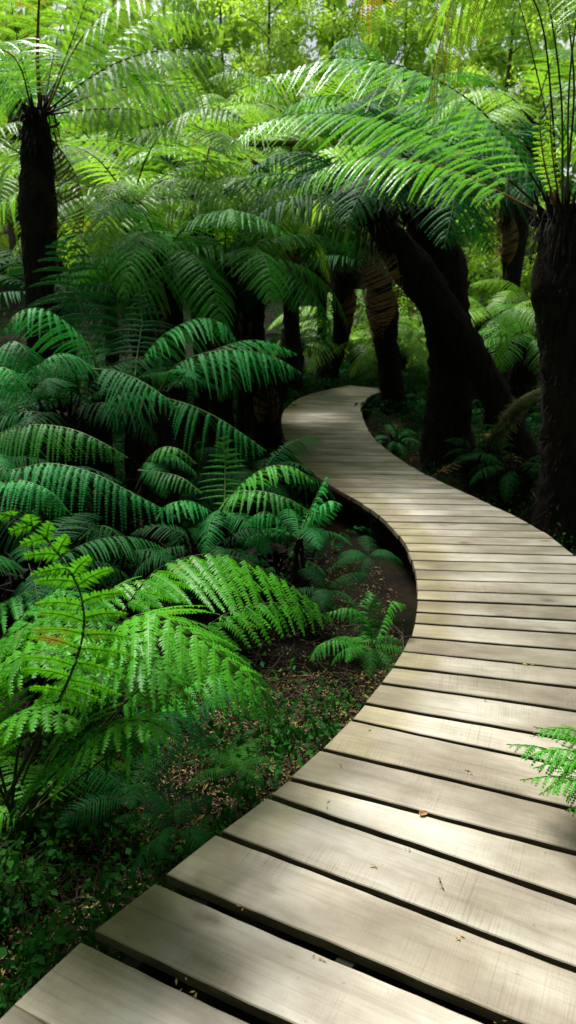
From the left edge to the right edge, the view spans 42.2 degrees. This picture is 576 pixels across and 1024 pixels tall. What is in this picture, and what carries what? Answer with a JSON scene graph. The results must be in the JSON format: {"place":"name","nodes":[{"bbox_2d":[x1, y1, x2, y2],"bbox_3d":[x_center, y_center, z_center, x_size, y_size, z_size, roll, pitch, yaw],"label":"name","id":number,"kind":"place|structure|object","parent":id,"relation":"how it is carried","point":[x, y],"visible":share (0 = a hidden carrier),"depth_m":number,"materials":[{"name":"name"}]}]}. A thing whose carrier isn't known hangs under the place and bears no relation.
{"place":"outdoors","nodes":[
{"label":"outdoors","id":0,"kind":"place"},
{"bbox_2d":[0,181,574,1023],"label":"ground","id":1,"kind":"structure","parent":0,"point":[398,579],"depth_m":4.17,"materials":[{"name":"soil"}]},
{"bbox_2d":[0,0,50,273],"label":"broadleaf tree","id":2,"kind":"object","parent":1,"relation":"on","point":[11,236],"visible":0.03,"depth_m":24.70,"materials":[{"name":"green plant"}]},
{"bbox_2d":[0,341,52,496],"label":"fern","id":3,"kind":"object","parent":1,"relation":"on","point":[9,378],"visible":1,"depth_m":4.21,"materials":[{"name":"green plant"}]},
{"bbox_2d":[0,357,115,511],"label":"tree fern","id":4,"kind":"object","parent":1,"relation":"on","point":[32,390],"visible":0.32,"depth_m":5.42,"materials":[{"name":"green plant"}]},
{"bbox_2d":[0,466,120,628],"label":"tree fern","id":5,"kind":"object","parent":1,"relation":"on","point":[9,544],"visible":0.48,"depth_m":4.02,"materials":[{"name":"green plant"}]},
{"bbox_2d":[3,231,144,553],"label":"fern","id":6,"kind":"object","parent":1,"relation":"on","point":[105,437],"visible":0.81,"depth_m":5.41,"materials":[{"name":"green plant"}]},
{"bbox_2d":[0,24,149,348],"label":"tree fern","id":7,"kind":"object","parent":1,"relation":"on","point":[10,118],"visible":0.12,"depth_m":12.53,"materials":[{"name":"green plant"}]},
{"bbox_2d":[0,248,161,408],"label":"tree fern","id":8,"kind":"object","parent":1,"relation":"on","point":[60,312],"visible":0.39,"depth_m":6.85,"materials":[{"name":"green plant"}]},
{"bbox_2d":[0,513,173,713],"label":"tree fern","id":9,"kind":"object","parent":1,"relation":"on","point":[19,580],"visible":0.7,"depth_m":3.23,"materials":[{"name":"green plant"}]},
{"bbox_2d":[0,358,175,559],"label":"tree fern","id":10,"kind":"object","parent":1,"relation":"on","point":[74,417],"visible":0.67,"depth_m":4.95,"materials":[{"name":"green plant"}]},
{"bbox_2d":[0,424,178,530],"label":"fern","id":11,"kind":"object","parent":1,"relation":"on","point":[7,471],"visible":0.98,"depth_m":3.72,"materials":[{"name":"green plant"}]},
{"bbox_2d":[31,0,157,188],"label":"broadleaf tree","id":12,"kind":"object","parent":1,"relation":"on","point":[105,44],"visible":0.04,"depth_m":25.84,"materials":[{"name":"green plant"}]},
{"bbox_2d":[0,105,195,408],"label":"tree fern","id":13,"kind":"object","parent":1,"relation":"on","point":[6,149],"visible":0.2,"depth_m":9.60,"materials":[{"name":"green plant"}]},
{"bbox_2d":[0,89,241,409],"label":"tree fern","id":14,"kind":"object","parent":1,"relation":"on","point":[112,359],"visible":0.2,"depth_m":10.12,"materials":[{"name":"green plant"}]},
{"bbox_2d":[52,518,191,658],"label":"fern","id":15,"kind":"object","parent":1,"relation":"on","point":[123,564],"visible":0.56,"depth_m":3.79,"materials":[{"name":"green plant"}]},
{"bbox_2d":[0,0,249,510],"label":"tree fern","id":16,"kind":"object","parent":1,"relation":"on","point":[38,205],"visible":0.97,"depth_m":5.80,"materials":[{"name":"green plant"}]},
{"bbox_2d":[48,742,214,831],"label":"fern","id":17,"kind":"object","parent":1,"relation":"on","point":[122,789],"visible":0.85,"depth_m":2.61,"materials":[{"name":"green plant"}]},
{"bbox_2d":[11,60,253,368],"bbox_3d":[-2.825,-5.478,14.626,4.592,6.085,4.504,0,17,0],"label":"tree fern","id":18,"kind":"object","parent":1,"relation":"on","point":[152,334],"visible":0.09,"depth_m":13.38,"materials":[{"name":"green plant"}]},
{"bbox_2d":[0,107,277,435],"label":"tree fern","id":19,"kind":"object","parent":1,"relation":"on","point":[92,198],"visible":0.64,"depth_m":7.16,"materials":[{"name":"green plant"}]},
{"bbox_2d":[18,202,300,479],"bbox_3d":[-1.118,-1.392,6.975,2.493,2.688,2.558,0,17,0],"label":"tree fern","id":20,"kind":"object","parent":1,"relation":"on","point":[174,319],"visible":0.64,"depth_m":6.46,"materials":[{"name":"green plant"}]},
{"bbox_2d":[92,295,239,562],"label":"fern","id":21,"kind":"object","parent":1,"relation":"on","point":[137,452],"visible":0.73,"depth_m":5.22,"materials":[{"name":"green plant"}]},
{"bbox_2d":[129,446,202,602],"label":"fern","id":22,"kind":"object","parent":1,"relation":"on","point":[145,489],"visible":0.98,"depth_m":4.49,"materials":[{"name":"green plant"}]},
{"bbox_2d":[0,510,335,836],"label":"fern","id":23,"kind":"object","parent":1,"relation":"on","point":[166,672],"visible":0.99,"depth_m":2.02,"materials":[{"name":"green plant"}]},
{"bbox_2d":[60,78,285,393],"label":"tree fern","id":24,"kind":"object","parent":1,"relation":"on","point":[248,106],"visible":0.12,"depth_m":10.87,"materials":[{"name":"green plant"}]},
{"bbox_2d":[116,0,236,185],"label":"broadleaf tree","id":25,"kind":"object","parent":1,"relation":"on","point":[186,40],"visible":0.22,"depth_m":24.80,"materials":[{"name":"green plant"}]},
{"bbox_2d":[99,340,300,572],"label":"fern","id":26,"kind":"object","parent":1,"relation":"on","point":[161,424],"visible":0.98,"depth_m":4.92,"materials":[{"name":"green plant"}]},
{"bbox_2d":[56,119,345,449],"bbox_3d":[-1.053,-2.396,8.761,3.310,3.739,3.044,9,19,26],"label":"tree fern","id":27,"kind":"object","parent":1,"relation":"on","point":[200,400],"visible":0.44,"depth_m":7.86,"materials":[{"name":"green plant"}]},
{"bbox_2d":[136,120,301,156],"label":"frond","id":28,"kind":"object","parent":27,"relation":"attached to","point":[290,143],"visible":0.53,"depth_m":7.88,"materials":[{"name":"green plant"}]},
{"bbox_2d":[131,509,290,638],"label":"tree fern","id":29,"kind":"object","parent":1,"relation":"on","point":[190,548],"visible":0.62,"depth_m":4.08,"materials":[{"name":"green plant"}]},
{"bbox_2d":[100,56,329,254],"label":"tree fern","id":30,"kind":"object","parent":1,"relation":"on","point":[239,98],"visible":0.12,"depth_m":14.05,"materials":[{"name":"green plant"}]},
{"bbox_2d":[163,0,282,119],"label":"broadleaf tree","id":31,"kind":"object","parent":1,"relation":"on","point":[220,21],"visible":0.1,"depth_m":27.28,"materials":[{"name":"green plant"}]},
{"bbox_2d":[91,209,369,471],"bbox_3d":[-0.532,-1.528,7.465,2.673,2.680,2.557,0,17,0],"label":"tree fern","id":32,"kind":"object","parent":1,"relation":"on","point":[222,410],"visible":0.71,"depth_m":6.96,"materials":[{"name":"green plant"}]},
{"bbox_2d":[186,738,278,789],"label":"fern","id":33,"kind":"object","parent":1,"relation":"on","point":[227,770],"visible":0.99,"depth_m":2.64,"materials":[{"name":"green plant"}]},
{"bbox_2d":[155,436,314,628],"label":"fern","id":34,"kind":"object","parent":1,"relation":"on","point":[221,511],"visible":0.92,"depth_m":4.06,"materials":[{"name":"green plant"}]},
{"bbox_2d":[184,344,298,459],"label":"tree fern","id":35,"kind":"object","parent":1,"relation":"on","point":[264,402],"visible":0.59,"depth_m":7.61,"materials":[{"name":"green plant"}]},
{"bbox_2d":[121,108,369,396],"bbox_3d":[-0.642,-3.925,12.227,4.010,4.539,3.849,4,17,13],"label":"tree fern","id":36,"kind":"object","parent":1,"relation":"on","point":[240,113],"visible":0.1,"depth_m":11.18,"materials":[{"name":"green plant"}]},
{"bbox_2d":[176,235,331,445],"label":"tree fern","id":37,"kind":"object","parent":1,"relation":"on","point":[251,325],"visible":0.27,"depth_m":8.59,"materials":[{"name":"green plant"}]},
{"bbox_2d":[177,438,336,549],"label":"tree fern","id":38,"kind":"object","parent":1,"relation":"on","point":[252,511],"visible":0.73,"depth_m":5.14,"materials":[{"name":"green plant"}]},
{"bbox_2d":[123,145,397,444],"bbox_3d":[-0.275,-2.430,8.949,3.293,3.573,3.188,0,17,0],"label":"tree fern","id":39,"kind":"object","parent":1,"relation":"on","point":[239,426],"visible":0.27,"depth_m":8.01,"materials":[{"name":"green plant"}]},
{"bbox_2d":[208,0,327,256],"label":"broadleaf tree","id":40,"kind":"object","parent":1,"relation":"on","point":[273,53],"visible":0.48,"depth_m":23.30,"materials":[{"name":"green plant"}]},
{"bbox_2d":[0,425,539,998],"bbox_3d":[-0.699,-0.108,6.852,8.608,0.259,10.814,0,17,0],"label":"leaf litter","id":41,"kind":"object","parent":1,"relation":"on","point":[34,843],"visible":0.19,"depth_m":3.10,"materials":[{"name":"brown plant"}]},
{"bbox_2d":[0,268,541,611],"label":"ground cover","id":42,"kind":"object","parent":1,"relation":"on","point":[157,385],"visible":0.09,"depth_m":9.77,"materials":[{"name":"green plant"}]},
{"bbox_2d":[144,143,404,401],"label":"tree fern","id":43,"kind":"object","parent":1,"relation":"on","point":[292,330],"visible":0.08,"depth_m":11.67,"materials":[{"name":"green plant"}]},
{"bbox_2d":[235,528,335,628],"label":"tree fern","id":44,"kind":"object","parent":1,"relation":"on","point":[274,561],"visible":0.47,"depth_m":4.45,"materials":[{"name":"green plant"}]},
{"bbox_2d":[0,385,575,1023],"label":"boardwalk","id":45,"kind":"structure","parent":1,"relation":"on","point":[488,841],"depth_m":2.21,"materials":[{"name":"beige wood"}]},
{"bbox_2d":[175,458,534,1022],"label":"leaf scraps","id":46,"kind":"object","parent":45,"relation":"on","point":[369,864],"visible":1,"depth_m":1.99,"materials":[{"name":"brown plant"}]},
{"bbox_2d":[419,810,427,815],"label":"dead leaf","id":47,"kind":"object","parent":45,"relation":"on","point":[422,812],"visible":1,"depth_m":2.34,"materials":[{"name":"orange plant"}]},
{"bbox_2d":[0,0,575,274],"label":"distant wood","id":48,"kind":"object","parent":1,"relation":"on","point":[222,41],"visible":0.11,"depth_m":25.57,"materials":[{"name":"green plant"}]},
{"bbox_2d":[0,419,575,1000],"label":"twigs","id":49,"kind":"object","parent":1,"relation":"on","point":[274,667],"visible":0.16,"depth_m":3.45,"materials":[{"name":"brown plant"}]},
{"bbox_2d":[0,292,575,1018],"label":"undergrowth","id":50,"kind":"object","parent":1,"relation":"on","point":[40,936],"depth_m":2.64,"materials":[{"name":"green plant"}]},
{"bbox_2d":[113,787,214,883],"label":"fern","id":51,"kind":"object","parent":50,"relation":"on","point":[161,838],"visible":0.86,"depth_m":2.37,"materials":[{"name":"green plant"}]},
{"bbox_2d":[243,476,351,633],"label":"fern","id":52,"kind":"object","parent":1,"relation":"on","point":[298,580],"visible":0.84,"depth_m":4.21,"materials":[{"name":"green plant"}]},
{"bbox_2d":[265,328,333,377],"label":"tree fern","id":53,"kind":"object","parent":1,"relation":"on","point":[305,347],"visible":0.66,"depth_m":12.14,"materials":[{"name":"green plant"}]},
{"bbox_2d":[207,70,412,365],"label":"tree fern","id":54,"kind":"object","parent":1,"relation":"on","point":[269,105],"visible":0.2,"depth_m":13.13,"materials":[{"name":"green plant"}]},
{"bbox_2d":[284,568,369,615],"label":"fern","id":55,"kind":"object","parent":1,"relation":"on","point":[324,586],"visible":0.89,"depth_m":3.97,"materials":[{"name":"green plant"}]},
{"bbox_2d":[266,0,399,220],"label":"broadleaf tree","id":56,"kind":"object","parent":1,"relation":"on","point":[333,19],"visible":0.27,"depth_m":24.87,"materials":[{"name":"green plant"}]},
{"bbox_2d":[267,288,400,369],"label":"tree fern","id":57,"kind":"object","parent":1,"relation":"on","point":[305,313],"visible":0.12,"depth_m":17.17,"materials":[{"name":"green plant"}]},
{"bbox_2d":[300,221,378,389],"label":"tree fern","id":58,"kind":"object","parent":1,"relation":"on","point":[345,292],"visible":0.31,"depth_m":13.43,"materials":[{"name":"brown plant"}]},
{"bbox_2d":[280,316,424,386],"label":"tree fern","id":59,"kind":"object","parent":1,"relation":"on","point":[353,355],"visible":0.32,"depth_m":14.43,"materials":[{"name":"green plant"}]},
{"bbox_2d":[284,188,426,377],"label":"tree fern","id":60,"kind":"object","parent":1,"relation":"on","point":[322,276],"visible":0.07,"depth_m":14.28,"materials":[{"name":"green plant"}]},
{"bbox_2d":[309,590,407,678],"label":"fern","id":61,"kind":"object","parent":1,"relation":"on","point":[355,646],"visible":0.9,"depth_m":3.52,"materials":[{"name":"green plant"}]},
{"bbox_2d":[328,536,403,582],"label":"fern","id":62,"kind":"object","parent":1,"relation":"on","point":[376,553],"visible":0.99,"depth_m":4.33,"materials":[{"name":"green plant"}]},
{"bbox_2d":[304,48,435,289],"bbox_3d":[2.010,-9.754,22.326,4.881,6.997,4.120,8,18,25],"label":"broadleaf tree","id":63,"kind":"object","parent":1,"relation":"on","point":[354,75],"visible":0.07,"depth_m":21.44,"materials":[{"name":"green plant"}]},
{"bbox_2d":[328,289,421,346],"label":"tree fern","id":64,"kind":"object","parent":1,"relation":"on","point":[402,317],"visible":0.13,"depth_m":16.34,"materials":[{"name":"green plant"}]},
{"bbox_2d":[285,208,469,414],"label":"tree fern","id":65,"kind":"object","parent":1,"relation":"on","point":[389,370],"visible":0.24,"depth_m":10.21,"materials":[{"name":"brown plant"}]},
{"bbox_2d":[200,121,559,471],"bbox_3d":[0.965,-1.807,7.304,3.140,3.485,2.980,-13,21,-37],"label":"tree fern","id":66,"kind":"object","parent":1,"relation":"on","point":[417,276],"visible":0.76,"depth_m":7.05,"materials":[{"name":"green plant"}]},
{"bbox_2d":[330,331,429,378],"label":"tree fern","id":67,"kind":"object","parent":1,"relation":"on","point":[404,351],"visible":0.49,"depth_m":13.56,"materials":[{"name":"green plant"}]},
{"bbox_2d":[345,317,426,361],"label":"tree fern","id":68,"kind":"object","parent":1,"relation":"on","point":[359,331],"visible":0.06,"depth_m":18.25,"materials":[{"name":"green plant"}]},
{"bbox_2d":[265,37,508,383],"bbox_3d":[1.585,-4.951,13.689,4.117,5.730,4.233,0,17,0],"label":"tree fern","id":69,"kind":"object","parent":1,"relation":"on","point":[368,98],"visible":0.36,"depth_m":12.40,"materials":[{"name":"green plant"}]},
{"bbox_2d":[374,424,418,459],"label":"fern","id":70,"kind":"object","parent":1,"relation":"on","point":[388,443],"visible":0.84,"depth_m":8.79,"materials":[{"name":"green plant"}]},
{"bbox_2d":[229,0,575,554],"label":"tree fern","id":71,"kind":"object","parent":1,"relation":"on","point":[553,291],"visible":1,"depth_m":5.05,"materials":[{"name":"green plant"}]},
{"bbox_2d":[243,101,575,472],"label":"tree fern","id":72,"kind":"object","parent":1,"relation":"on","point":[448,401],"visible":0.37,"depth_m":7.42,"materials":[{"name":"green plant"}]},
{"bbox_2d":[250,158,395,213],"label":"frond","id":73,"kind":"object","parent":72,"relation":"attached to","point":[254,162],"visible":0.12,"depth_m":8.41,"materials":[{"name":"green plant"}]},
{"bbox_2d":[355,0,477,229],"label":"broadleaf tree","id":74,"kind":"object","parent":1,"relation":"on","point":[414,40],"visible":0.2,"depth_m":26.41,"materials":[{"name":"green plant"}]},
{"bbox_2d":[432,460,463,476],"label":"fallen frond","id":75,"kind":"object","parent":1,"relation":"on","point":[449,465],"visible":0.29,"depth_m":7.64,"materials":[{"name":"brown plant"}]},
{"bbox_2d":[392,114,533,372],"bbox_3d":[3.369,-5.038,15.068,3.179,5.274,3.010,6,18,19],"label":"broadleaf tree","id":76,"kind":"object","parent":1,"relation":"on","point":[401,301],"visible":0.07,"depth_m":14.71,"materials":[{"name":"green plant"}]},
{"bbox_2d":[401,296,524,408],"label":"tree fern","id":77,"kind":"object","parent":1,"relation":"on","point":[478,327],"visible":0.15,"depth_m":11.00,"materials":[{"name":"green plant"}]},
{"bbox_2d":[442,433,515,495],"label":"fern","id":78,"kind":"object","parent":1,"relation":"on","point":[469,464],"visible":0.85,"depth_m":7.12,"materials":[{"name":"green plant"}]},
{"bbox_2d":[406,143,572,367],"bbox_3d":[4.412,-4.465,14.260,4.170,4.458,2.992,0,17,0],"label":"broadleaf tree","id":79,"kind":"object","parent":1,"relation":"on","point":[525,283],"visible":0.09,"depth_m":14.30,"materials":[{"name":"green plant"}]},
{"bbox_2d":[416,48,575,385],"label":"tree fern","id":80,"kind":"object","parent":1,"relation":"on","point":[513,268],"visible":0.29,"depth_m":10.70,"materials":[{"name":"green plant"}]},
{"bbox_2d":[461,446,540,520],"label":"fern","id":81,"kind":"object","parent":1,"relation":"on","point":[507,478],"visible":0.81,"depth_m":6.49,"materials":[{"name":"green plant"}]},
{"bbox_2d":[468,290,535,433],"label":"tree fern","id":82,"kind":"object","parent":1,"relation":"on","point":[495,347],"visible":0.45,"depth_m":9.11,"materials":[{"name":"green plant"}]},
{"bbox_2d":[470,278,539,420],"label":"tree fern","id":83,"kind":"object","parent":1,"relation":"on","point":[522,299],"visible":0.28,"depth_m":10.47,"materials":[{"name":"green plant"}]},
{"bbox_2d":[436,0,575,264],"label":"broadleaf tree","id":84,"kind":"object","parent":1,"relation":"on","point":[511,53],"visible":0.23,"depth_m":23.56,"materials":[{"name":"green plant"}]},
{"bbox_2d":[479,304,539,422],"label":"tree fern","id":85,"kind":"object","parent":1,"relation":"on","point":[522,371],"visible":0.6,"depth_m":8.36,"materials":[{"name":"green plant"}]},
{"bbox_2d":[484,433,537,503],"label":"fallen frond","id":86,"kind":"object","parent":1,"relation":"on","point":[488,434],"visible":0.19,"depth_m":7.58,"materials":[{"name":"plant"}]},
{"bbox_2d":[484,383,541,452],"bbox_3d":[2.185,-0.868,7.366,0.700,1.287,1.394,-9,19,-26],"label":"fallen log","id":87,"kind":"object","parent":1,"relation":"on","point":[509,417],"visible":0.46,"depth_m":7.00,"materials":[{"name":"plant"}]},
{"bbox_2d":[455,161,574,279],"bbox_3d":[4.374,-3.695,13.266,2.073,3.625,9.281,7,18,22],"label":"tree fern","id":88,"kind":"object","parent":1,"relation":"on","point":[505,224],"visible":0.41,"depth_m":9.82,"materials":[{"name":"green plant"}]},
{"bbox_2d":[507,724,575,817],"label":"fern","id":89,"kind":"object","parent":1,"relation":"on","point":[570,764],"visible":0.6,"depth_m":2.24,"materials":[{"name":"green plant"}]},
{"bbox_2d":[511,2,575,188],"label":"broadleaf tree","id":90,"kind":"object","parent":1,"relation":"on","point":[541,84],"visible":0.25,"depth_m":21.83,"materials":[{"name":"green plant"}]},
{"bbox_2d":[1,0,575,185],"label":"sky","id":91,"kind":"structure","parent":0,"point":[308,43],"materials":[{"name":"white"}]}
]}

